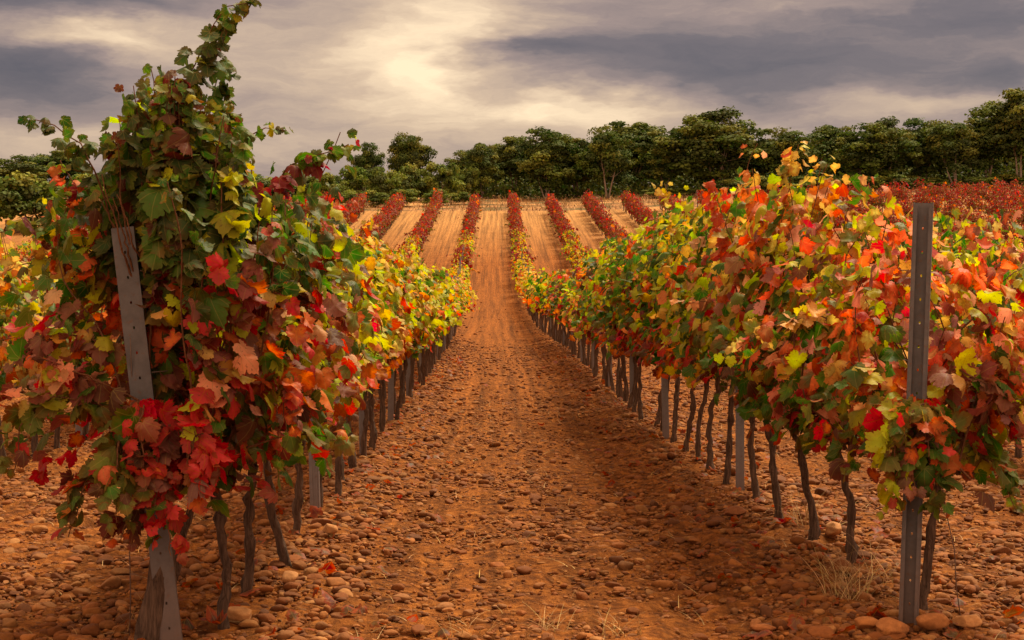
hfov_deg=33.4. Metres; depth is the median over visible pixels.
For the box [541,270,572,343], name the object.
grapevine
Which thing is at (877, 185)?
shrub
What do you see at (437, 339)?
grapevine
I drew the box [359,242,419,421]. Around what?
grapevine
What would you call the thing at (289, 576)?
stone
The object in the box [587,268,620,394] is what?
grapevine
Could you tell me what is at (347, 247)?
grapevine
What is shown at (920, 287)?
vineyard post
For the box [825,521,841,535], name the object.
stone
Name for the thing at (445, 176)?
shrub
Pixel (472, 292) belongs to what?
grapevine
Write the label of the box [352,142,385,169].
tree
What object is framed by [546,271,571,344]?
grapevine
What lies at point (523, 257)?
grapevine
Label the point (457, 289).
grapevine
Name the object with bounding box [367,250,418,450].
grapevine
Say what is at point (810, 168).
tree
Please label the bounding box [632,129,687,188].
tree
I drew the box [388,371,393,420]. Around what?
vineyard post
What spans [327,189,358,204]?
shrub
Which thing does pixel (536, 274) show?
grapevine
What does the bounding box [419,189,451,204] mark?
shrub
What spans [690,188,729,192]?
shrub
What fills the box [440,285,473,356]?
grapevine
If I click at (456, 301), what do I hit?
grapevine
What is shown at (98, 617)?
stones
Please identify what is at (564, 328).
grapevine
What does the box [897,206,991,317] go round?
grapevine
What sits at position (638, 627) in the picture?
dry grass tuft
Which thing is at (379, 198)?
shrub
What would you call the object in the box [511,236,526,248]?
grapevine
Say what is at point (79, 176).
shrub
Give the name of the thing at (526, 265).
grapevine
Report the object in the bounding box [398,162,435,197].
shrub
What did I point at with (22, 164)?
tree
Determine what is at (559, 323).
grapevine
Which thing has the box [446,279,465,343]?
grapevine
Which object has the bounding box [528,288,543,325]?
grapevine
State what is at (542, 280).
grapevine
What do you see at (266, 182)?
shrub
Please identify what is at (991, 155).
tree
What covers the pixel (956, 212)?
grapevine
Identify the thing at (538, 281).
grapevine
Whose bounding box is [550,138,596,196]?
tree
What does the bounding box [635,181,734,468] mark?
grapevine
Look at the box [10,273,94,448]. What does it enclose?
grapevine
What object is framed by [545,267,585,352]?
grapevine
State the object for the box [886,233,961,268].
grapevine
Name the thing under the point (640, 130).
tree
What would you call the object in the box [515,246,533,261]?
grapevine
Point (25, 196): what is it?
shrub
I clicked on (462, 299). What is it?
grapevine
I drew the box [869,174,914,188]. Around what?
shrub
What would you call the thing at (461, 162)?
tree
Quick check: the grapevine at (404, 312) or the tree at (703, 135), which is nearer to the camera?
the grapevine at (404, 312)
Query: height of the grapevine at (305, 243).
2.112 m
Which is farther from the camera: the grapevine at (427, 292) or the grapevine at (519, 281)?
the grapevine at (519, 281)
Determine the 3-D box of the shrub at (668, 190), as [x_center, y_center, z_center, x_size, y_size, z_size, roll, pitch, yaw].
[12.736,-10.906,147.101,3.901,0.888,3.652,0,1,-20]
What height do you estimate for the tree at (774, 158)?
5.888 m
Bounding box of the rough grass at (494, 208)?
[99,180,1023,210]
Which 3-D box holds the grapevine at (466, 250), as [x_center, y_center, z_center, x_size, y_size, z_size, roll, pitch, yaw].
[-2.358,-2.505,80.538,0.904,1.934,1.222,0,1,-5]
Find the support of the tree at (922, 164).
on the ground at (492, 284)
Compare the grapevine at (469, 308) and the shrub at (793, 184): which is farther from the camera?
the shrub at (793, 184)
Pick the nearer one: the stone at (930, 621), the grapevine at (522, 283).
the stone at (930, 621)
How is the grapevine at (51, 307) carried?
on the ground at (492, 284)
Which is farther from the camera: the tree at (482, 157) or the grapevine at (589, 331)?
the tree at (482, 157)
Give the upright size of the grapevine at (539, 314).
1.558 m
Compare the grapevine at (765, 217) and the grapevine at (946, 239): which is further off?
the grapevine at (946, 239)
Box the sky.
[0,0,1023,189]
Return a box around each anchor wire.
[129,338,131,635]
[921,369,960,615]
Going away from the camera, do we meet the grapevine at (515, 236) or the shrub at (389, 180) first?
the grapevine at (515, 236)
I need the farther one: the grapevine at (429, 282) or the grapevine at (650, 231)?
the grapevine at (429, 282)
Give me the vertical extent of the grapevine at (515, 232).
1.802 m
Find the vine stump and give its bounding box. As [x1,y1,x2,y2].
[134,547,175,639]
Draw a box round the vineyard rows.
[0,176,1023,388]
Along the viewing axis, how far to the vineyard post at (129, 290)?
6.75 m
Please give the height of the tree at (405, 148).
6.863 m
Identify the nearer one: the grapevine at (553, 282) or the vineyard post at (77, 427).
the vineyard post at (77, 427)
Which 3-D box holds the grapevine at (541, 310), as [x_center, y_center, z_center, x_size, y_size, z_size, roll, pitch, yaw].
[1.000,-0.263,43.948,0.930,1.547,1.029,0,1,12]
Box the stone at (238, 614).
[227,606,251,623]
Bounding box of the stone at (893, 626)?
[875,617,908,633]
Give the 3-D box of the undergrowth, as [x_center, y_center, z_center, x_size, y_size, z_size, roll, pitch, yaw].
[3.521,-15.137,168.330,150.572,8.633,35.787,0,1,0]
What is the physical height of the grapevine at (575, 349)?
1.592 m
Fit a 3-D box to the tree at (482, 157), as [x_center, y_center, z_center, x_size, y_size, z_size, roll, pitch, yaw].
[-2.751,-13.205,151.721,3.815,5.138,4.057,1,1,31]
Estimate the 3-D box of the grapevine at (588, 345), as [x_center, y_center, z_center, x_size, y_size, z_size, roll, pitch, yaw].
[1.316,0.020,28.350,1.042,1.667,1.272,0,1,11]
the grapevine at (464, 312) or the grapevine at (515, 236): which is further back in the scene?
the grapevine at (515, 236)
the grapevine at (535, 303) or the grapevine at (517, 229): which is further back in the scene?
the grapevine at (517, 229)
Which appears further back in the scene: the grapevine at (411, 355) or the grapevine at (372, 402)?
the grapevine at (411, 355)
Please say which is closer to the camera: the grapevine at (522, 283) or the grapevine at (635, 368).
the grapevine at (635, 368)
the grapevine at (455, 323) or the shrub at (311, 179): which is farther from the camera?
the shrub at (311, 179)
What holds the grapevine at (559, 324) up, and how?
on the ground at (492, 284)
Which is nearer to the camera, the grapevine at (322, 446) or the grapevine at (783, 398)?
the grapevine at (783, 398)
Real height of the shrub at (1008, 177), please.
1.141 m
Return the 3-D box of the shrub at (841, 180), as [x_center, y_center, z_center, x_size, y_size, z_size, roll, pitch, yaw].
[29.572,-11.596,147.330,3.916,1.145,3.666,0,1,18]
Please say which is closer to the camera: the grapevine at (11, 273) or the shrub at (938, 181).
the grapevine at (11, 273)
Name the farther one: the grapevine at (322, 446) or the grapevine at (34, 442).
the grapevine at (34, 442)
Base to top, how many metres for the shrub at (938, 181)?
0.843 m
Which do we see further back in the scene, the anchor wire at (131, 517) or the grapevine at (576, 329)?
the grapevine at (576, 329)
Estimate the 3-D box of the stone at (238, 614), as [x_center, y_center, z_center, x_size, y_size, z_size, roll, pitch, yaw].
[-1.182,1.276,7.369,0.118,0.075,0.102,0,1,0]
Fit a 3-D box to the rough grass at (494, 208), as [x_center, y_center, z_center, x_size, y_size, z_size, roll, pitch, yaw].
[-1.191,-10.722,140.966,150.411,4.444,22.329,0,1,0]
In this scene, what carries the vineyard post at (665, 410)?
on the ground at (492, 284)
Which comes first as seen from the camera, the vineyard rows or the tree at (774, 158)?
the vineyard rows
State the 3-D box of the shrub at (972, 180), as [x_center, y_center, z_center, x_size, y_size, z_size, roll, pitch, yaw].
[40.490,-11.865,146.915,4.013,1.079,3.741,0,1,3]
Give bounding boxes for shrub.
[0,170,72,228]
[69,173,103,199]
[255,174,306,198]
[278,175,317,202]
[313,172,348,194]
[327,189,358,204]
[338,166,373,196]
[360,190,389,206]
[363,166,411,203]
[389,189,420,206]
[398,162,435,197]
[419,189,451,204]
[422,162,464,199]
[447,192,469,203]
[453,167,480,194]
[642,188,685,196]
[672,188,692,195]
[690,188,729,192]
[715,179,760,194]
[737,176,768,188]
[761,181,803,191]
[787,176,806,183]
[802,178,841,188]
[834,179,874,189]
[850,175,885,189]
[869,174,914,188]
[906,176,940,187]
[913,179,951,186]
[956,177,1005,185]
[983,174,1022,185]
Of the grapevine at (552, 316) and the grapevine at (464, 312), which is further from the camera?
the grapevine at (464, 312)
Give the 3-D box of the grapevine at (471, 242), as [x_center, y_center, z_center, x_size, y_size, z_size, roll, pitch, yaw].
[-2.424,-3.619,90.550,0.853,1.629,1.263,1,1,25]
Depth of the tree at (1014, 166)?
168.29 m
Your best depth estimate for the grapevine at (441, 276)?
24.47 m
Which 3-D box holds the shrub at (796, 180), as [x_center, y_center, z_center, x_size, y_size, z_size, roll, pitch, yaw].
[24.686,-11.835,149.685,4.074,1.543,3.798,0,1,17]
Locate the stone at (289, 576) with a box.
[282,571,297,582]
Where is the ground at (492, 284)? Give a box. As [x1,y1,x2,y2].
[0,184,1023,639]
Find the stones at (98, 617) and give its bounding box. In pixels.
[0,297,1023,639]
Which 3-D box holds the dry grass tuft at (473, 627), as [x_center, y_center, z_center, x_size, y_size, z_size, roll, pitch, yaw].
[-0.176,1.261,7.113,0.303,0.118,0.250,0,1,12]
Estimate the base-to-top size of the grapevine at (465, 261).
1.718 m
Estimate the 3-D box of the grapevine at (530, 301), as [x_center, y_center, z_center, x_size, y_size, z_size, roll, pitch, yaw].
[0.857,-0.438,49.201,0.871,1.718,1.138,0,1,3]
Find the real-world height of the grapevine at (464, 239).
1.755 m
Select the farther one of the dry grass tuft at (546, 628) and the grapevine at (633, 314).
the grapevine at (633, 314)
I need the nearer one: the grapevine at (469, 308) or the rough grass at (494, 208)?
the grapevine at (469, 308)
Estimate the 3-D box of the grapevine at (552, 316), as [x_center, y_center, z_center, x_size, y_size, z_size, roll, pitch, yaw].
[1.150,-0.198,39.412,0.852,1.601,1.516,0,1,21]
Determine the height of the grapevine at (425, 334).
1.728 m
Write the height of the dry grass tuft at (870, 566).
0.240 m
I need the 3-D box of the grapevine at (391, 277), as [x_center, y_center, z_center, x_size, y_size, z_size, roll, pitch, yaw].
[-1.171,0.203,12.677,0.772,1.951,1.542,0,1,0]
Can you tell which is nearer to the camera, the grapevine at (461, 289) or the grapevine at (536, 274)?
the grapevine at (461, 289)
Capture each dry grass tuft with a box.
[112,580,144,635]
[440,612,503,636]
[512,604,577,635]
[586,609,646,637]
[772,481,858,524]
[783,540,894,583]
[787,536,898,602]
[812,525,934,584]
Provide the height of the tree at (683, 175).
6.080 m
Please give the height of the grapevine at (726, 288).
2.087 m
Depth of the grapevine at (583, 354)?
29.05 m
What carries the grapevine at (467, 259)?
on the ground at (492, 284)
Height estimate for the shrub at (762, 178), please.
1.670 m
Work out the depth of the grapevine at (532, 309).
54.07 m
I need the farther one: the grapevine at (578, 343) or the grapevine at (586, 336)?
the grapevine at (578, 343)
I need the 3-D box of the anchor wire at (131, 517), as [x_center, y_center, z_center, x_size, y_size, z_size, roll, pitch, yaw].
[-1.528,0.714,6.838,0.012,1.294,0.241,0,1,-15]
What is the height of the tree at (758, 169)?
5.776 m
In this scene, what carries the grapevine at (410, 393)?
on the ground at (492, 284)
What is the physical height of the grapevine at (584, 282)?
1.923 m
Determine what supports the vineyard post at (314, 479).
on the ground at (492, 284)
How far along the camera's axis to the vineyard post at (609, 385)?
22.74 m
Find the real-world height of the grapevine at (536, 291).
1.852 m
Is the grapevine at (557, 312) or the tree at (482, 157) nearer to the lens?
the grapevine at (557, 312)
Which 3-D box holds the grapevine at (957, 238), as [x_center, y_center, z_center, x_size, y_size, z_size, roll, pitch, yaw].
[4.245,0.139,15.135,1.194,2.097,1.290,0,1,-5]
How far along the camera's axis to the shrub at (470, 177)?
149.22 m
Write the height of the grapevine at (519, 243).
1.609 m
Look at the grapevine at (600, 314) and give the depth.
16.54 m
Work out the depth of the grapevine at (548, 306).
34.44 m
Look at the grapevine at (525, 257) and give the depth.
80.27 m
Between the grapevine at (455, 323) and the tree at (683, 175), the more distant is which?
the tree at (683, 175)
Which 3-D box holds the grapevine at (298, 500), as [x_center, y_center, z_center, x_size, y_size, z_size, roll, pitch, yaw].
[-1.213,0.280,9.466,0.920,1.962,1.148,0,1,0]
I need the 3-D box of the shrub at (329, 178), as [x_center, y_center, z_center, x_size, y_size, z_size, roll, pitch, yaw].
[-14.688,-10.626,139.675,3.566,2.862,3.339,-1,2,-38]
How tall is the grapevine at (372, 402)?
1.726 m
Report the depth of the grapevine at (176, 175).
6.65 m
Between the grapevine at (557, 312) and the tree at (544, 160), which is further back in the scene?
the tree at (544, 160)
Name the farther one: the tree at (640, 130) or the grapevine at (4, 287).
the tree at (640, 130)
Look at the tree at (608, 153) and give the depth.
148.76 m
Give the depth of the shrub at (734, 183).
147.38 m
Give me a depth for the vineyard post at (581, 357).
30.23 m
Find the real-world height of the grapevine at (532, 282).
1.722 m
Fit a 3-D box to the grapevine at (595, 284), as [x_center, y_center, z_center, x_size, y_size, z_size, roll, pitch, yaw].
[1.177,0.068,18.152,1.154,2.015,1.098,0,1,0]
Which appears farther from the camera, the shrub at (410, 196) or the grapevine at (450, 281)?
the shrub at (410, 196)
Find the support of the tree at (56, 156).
on the ground at (492, 284)
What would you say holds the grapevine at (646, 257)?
on the ground at (492, 284)
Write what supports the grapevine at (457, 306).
on the ground at (492, 284)
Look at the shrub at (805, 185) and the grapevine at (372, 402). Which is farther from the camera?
the shrub at (805, 185)
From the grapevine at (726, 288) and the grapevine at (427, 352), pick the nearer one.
the grapevine at (726, 288)
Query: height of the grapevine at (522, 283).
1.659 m
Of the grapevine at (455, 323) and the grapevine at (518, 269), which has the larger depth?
the grapevine at (518, 269)
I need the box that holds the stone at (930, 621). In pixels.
[916,613,950,629]
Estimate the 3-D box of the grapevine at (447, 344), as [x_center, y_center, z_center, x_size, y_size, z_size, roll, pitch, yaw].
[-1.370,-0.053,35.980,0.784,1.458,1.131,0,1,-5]
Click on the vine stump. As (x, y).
(148, 622)
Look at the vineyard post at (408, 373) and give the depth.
20.70 m
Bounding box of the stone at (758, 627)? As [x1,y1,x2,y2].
[751,624,775,631]
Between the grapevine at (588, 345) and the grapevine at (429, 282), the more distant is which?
the grapevine at (588, 345)
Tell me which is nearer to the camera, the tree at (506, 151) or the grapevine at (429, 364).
the grapevine at (429, 364)
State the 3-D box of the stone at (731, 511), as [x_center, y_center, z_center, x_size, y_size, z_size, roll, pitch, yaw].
[1.346,1.153,10.286,0.141,0.063,0.112,0,1,0]
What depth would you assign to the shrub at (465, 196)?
140.51 m
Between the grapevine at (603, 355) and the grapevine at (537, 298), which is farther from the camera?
the grapevine at (537, 298)
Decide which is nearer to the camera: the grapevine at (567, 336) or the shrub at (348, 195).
the grapevine at (567, 336)
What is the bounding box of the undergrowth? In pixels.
[4,133,1023,198]
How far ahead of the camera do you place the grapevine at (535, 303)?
47.68 m
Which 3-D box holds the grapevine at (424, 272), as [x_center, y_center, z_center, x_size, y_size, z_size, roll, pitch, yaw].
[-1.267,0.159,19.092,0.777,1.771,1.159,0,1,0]
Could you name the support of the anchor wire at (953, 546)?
attached to the vineyard post at (920, 287)
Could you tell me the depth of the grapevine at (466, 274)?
64.22 m
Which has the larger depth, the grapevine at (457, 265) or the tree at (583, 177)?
the tree at (583, 177)
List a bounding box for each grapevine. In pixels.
[0,0,360,629]
[0,231,68,390]
[0,233,57,467]
[0,267,13,340]
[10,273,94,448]
[10,276,95,456]
[30,228,123,439]
[59,161,379,629]
[77,128,387,593]
[263,191,379,566]
[273,195,378,533]
[292,224,380,507]
[335,200,395,480]
[335,239,395,497]
[346,218,404,468]
[359,239,415,456]
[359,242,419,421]
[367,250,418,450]
[368,268,417,435]
[379,242,435,431]
[394,241,430,413]
[394,256,442,419]
[398,260,453,403]
[400,256,430,407]
[405,265,457,382]
[408,274,443,396]
[410,308,444,388]
[416,332,439,383]
[420,283,463,385]
[424,264,453,350]
[424,271,458,376]
[428,304,459,372]
[429,269,460,368]
[430,303,455,357]
[433,284,471,366]
[434,296,459,363]
[436,290,470,355]
[438,284,461,359]
[440,269,470,298]
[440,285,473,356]
[445,262,469,274]
[445,271,468,305]
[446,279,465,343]
[446,290,464,348]
[448,270,471,288]
[448,284,473,345]
[451,251,482,269]
[453,239,475,263]
[453,253,479,272]
[453,276,465,320]
[453,280,469,336]
[454,246,470,265]
[458,234,474,244]
[459,230,476,243]
[460,236,475,248]
[462,287,477,300]
[508,224,524,236]
[508,248,531,265]
[509,221,527,234]
[509,224,528,244]
[509,232,523,248]
[509,245,527,269]
[510,252,537,268]
[511,228,525,240]
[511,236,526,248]
[512,260,529,276]
[513,240,526,249]
[514,249,532,272]
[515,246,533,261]
[515,268,532,310]
[515,272,534,312]
[516,260,539,275]
[519,274,542,319]
[520,271,537,316]
[522,289,537,327]
[523,289,536,326]
[524,269,563,340]
[525,269,562,326]
[525,273,541,313]
[527,279,545,332]
[527,281,540,328]
[528,275,542,329]
[528,275,543,331]
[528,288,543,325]
[529,278,557,341]
[530,271,548,314]
[533,266,551,336]
[533,271,553,338]
[535,290,551,334]
[535,301,547,332]
[540,273,562,341]
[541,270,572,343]
[541,273,584,349]
[542,272,571,346]
[543,280,561,343]
[544,271,571,321]
[544,285,570,349]
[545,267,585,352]
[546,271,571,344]
[547,274,566,345]
[548,280,579,357]
[553,277,586,350]
[554,269,583,356]
[557,290,576,354]
[558,266,625,397]
[560,277,597,377]
[561,280,585,364]
[562,274,589,365]
[563,238,628,400]
[567,277,589,341]
[568,283,591,368]
[569,249,610,385]
[569,276,598,356]
[571,232,653,412]
[571,239,661,425]
[576,290,614,390]
[576,310,605,380]
[587,239,642,407]
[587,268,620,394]
[598,232,644,419]
[598,235,669,430]
[609,186,736,461]
[620,217,689,442]
[630,210,701,450]
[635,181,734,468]
[656,185,734,484]
[670,143,799,498]
[689,141,911,540]
[702,179,848,518]
[714,215,984,564]
[725,207,1023,609]
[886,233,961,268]
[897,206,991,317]
[904,208,1023,345]
[930,218,1019,323]
[931,209,1023,457]
[938,238,1023,365]
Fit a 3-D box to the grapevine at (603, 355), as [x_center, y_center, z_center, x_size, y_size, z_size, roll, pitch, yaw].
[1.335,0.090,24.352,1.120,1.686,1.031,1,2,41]
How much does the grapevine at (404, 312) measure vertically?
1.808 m
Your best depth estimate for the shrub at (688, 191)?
148.26 m
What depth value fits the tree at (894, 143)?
149.38 m
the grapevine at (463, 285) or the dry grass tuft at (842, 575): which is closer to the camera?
the dry grass tuft at (842, 575)
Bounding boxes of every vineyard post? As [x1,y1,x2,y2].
[75,364,81,434]
[111,226,182,639]
[309,418,319,512]
[358,407,366,454]
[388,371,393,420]
[406,357,410,395]
[580,339,582,361]
[591,341,594,372]
[608,346,611,386]
[629,355,633,404]
[661,359,668,438]
[735,386,743,489]
[898,202,933,624]
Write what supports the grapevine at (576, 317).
on the ground at (492, 284)
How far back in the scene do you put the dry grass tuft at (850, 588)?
7.89 m
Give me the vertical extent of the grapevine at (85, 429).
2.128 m
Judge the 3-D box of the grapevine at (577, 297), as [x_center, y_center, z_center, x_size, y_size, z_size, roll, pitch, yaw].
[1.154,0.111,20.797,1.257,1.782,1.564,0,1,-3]
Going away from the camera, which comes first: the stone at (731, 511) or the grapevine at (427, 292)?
the stone at (731, 511)
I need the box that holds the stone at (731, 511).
[724,506,746,516]
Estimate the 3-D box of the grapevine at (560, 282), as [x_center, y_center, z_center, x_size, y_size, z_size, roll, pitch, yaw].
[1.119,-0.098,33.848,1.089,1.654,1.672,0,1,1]
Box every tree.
[0,154,49,191]
[31,149,91,183]
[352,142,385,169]
[386,131,437,177]
[443,150,471,168]
[465,142,506,197]
[491,135,539,187]
[507,126,585,198]
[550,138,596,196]
[571,127,638,197]
[586,136,631,183]
[597,121,669,185]
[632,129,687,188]
[653,105,784,184]
[659,138,707,185]
[735,128,772,177]
[752,126,824,178]
[807,149,847,175]
[809,124,854,176]
[827,131,890,175]
[842,116,928,176]
[901,117,946,177]
[921,119,993,184]
[963,110,1019,177]
[964,87,1023,184]
[997,151,1023,170]
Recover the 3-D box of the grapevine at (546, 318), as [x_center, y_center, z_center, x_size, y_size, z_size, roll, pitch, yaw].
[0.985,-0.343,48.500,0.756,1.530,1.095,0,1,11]
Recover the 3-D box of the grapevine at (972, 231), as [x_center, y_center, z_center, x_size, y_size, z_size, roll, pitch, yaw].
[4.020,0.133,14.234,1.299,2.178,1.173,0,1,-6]
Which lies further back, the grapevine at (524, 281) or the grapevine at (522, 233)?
the grapevine at (522, 233)
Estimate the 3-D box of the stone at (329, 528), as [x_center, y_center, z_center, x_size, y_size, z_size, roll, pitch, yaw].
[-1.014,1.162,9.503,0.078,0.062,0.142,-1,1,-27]
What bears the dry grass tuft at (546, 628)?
on the ground at (492, 284)
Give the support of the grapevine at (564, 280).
on the ground at (492, 284)
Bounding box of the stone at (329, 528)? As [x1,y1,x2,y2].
[322,523,337,533]
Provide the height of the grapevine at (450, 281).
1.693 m
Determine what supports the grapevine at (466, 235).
on the ground at (492, 284)
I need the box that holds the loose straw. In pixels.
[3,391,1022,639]
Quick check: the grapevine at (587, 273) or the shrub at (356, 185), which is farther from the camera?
the shrub at (356, 185)
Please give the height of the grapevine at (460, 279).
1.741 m
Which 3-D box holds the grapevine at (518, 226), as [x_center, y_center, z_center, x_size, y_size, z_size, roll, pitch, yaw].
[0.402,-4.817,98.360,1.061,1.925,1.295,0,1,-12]
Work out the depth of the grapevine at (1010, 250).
13.78 m
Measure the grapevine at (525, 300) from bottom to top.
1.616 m
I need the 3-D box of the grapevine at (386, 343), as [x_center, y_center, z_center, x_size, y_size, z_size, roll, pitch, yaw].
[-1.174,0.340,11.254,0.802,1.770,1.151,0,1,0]
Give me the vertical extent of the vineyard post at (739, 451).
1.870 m
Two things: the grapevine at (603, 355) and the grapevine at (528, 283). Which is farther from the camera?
the grapevine at (528, 283)
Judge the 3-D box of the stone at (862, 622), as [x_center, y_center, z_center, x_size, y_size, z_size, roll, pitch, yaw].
[1.489,1.275,7.160,0.104,0.062,0.085,0,1,0]
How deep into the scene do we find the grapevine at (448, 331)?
26.69 m
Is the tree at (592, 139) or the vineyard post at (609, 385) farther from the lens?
the tree at (592, 139)
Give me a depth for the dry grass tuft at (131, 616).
7.04 m
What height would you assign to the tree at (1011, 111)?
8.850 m
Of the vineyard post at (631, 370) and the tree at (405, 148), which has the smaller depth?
the vineyard post at (631, 370)
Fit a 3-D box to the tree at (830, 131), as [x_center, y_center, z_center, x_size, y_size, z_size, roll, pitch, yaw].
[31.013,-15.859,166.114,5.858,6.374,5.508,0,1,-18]
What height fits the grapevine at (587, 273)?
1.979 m
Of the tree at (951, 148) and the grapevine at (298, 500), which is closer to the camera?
the grapevine at (298, 500)
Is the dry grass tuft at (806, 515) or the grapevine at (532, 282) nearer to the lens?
the dry grass tuft at (806, 515)
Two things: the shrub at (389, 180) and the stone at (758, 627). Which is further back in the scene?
the shrub at (389, 180)
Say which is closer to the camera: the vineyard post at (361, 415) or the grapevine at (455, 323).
the vineyard post at (361, 415)
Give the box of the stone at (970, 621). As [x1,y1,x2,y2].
[952,615,982,627]
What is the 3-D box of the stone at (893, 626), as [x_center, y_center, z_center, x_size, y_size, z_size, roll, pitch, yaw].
[1.571,1.271,7.067,0.124,0.080,0.147,1,1,34]
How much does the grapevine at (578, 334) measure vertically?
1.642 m
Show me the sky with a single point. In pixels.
(455, 75)
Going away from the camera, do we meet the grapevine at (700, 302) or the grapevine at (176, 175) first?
the grapevine at (176, 175)
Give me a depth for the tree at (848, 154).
151.61 m
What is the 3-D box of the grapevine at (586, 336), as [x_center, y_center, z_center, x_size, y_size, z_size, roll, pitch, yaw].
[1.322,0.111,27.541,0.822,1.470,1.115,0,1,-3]
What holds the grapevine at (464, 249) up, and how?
on the ground at (492, 284)
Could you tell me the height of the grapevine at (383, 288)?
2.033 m
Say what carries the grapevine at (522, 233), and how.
on the ground at (492, 284)
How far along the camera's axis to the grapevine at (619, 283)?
15.76 m
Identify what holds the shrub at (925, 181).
on the ground at (492, 284)
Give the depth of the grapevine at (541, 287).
41.44 m
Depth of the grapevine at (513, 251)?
81.55 m
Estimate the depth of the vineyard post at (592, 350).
26.48 m
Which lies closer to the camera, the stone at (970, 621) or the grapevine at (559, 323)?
the stone at (970, 621)
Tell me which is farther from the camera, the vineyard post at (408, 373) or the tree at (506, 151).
the tree at (506, 151)
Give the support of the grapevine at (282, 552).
on the ground at (492, 284)
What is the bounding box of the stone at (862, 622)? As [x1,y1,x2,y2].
[854,616,877,630]
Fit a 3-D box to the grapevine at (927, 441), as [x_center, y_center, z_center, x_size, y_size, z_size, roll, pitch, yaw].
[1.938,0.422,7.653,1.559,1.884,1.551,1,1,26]
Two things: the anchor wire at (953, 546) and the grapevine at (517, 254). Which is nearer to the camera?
the anchor wire at (953, 546)
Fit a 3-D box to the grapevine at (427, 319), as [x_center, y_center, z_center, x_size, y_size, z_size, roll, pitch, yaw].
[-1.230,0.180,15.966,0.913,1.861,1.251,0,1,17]
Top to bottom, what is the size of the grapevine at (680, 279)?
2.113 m
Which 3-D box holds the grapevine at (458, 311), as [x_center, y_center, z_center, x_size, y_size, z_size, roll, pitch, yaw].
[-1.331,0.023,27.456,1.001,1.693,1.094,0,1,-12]
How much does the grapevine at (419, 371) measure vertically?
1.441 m
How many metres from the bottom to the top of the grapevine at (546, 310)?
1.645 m
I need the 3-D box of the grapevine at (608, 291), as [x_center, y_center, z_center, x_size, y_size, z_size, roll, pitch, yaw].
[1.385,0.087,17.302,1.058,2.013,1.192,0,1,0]
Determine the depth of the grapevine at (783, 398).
8.48 m

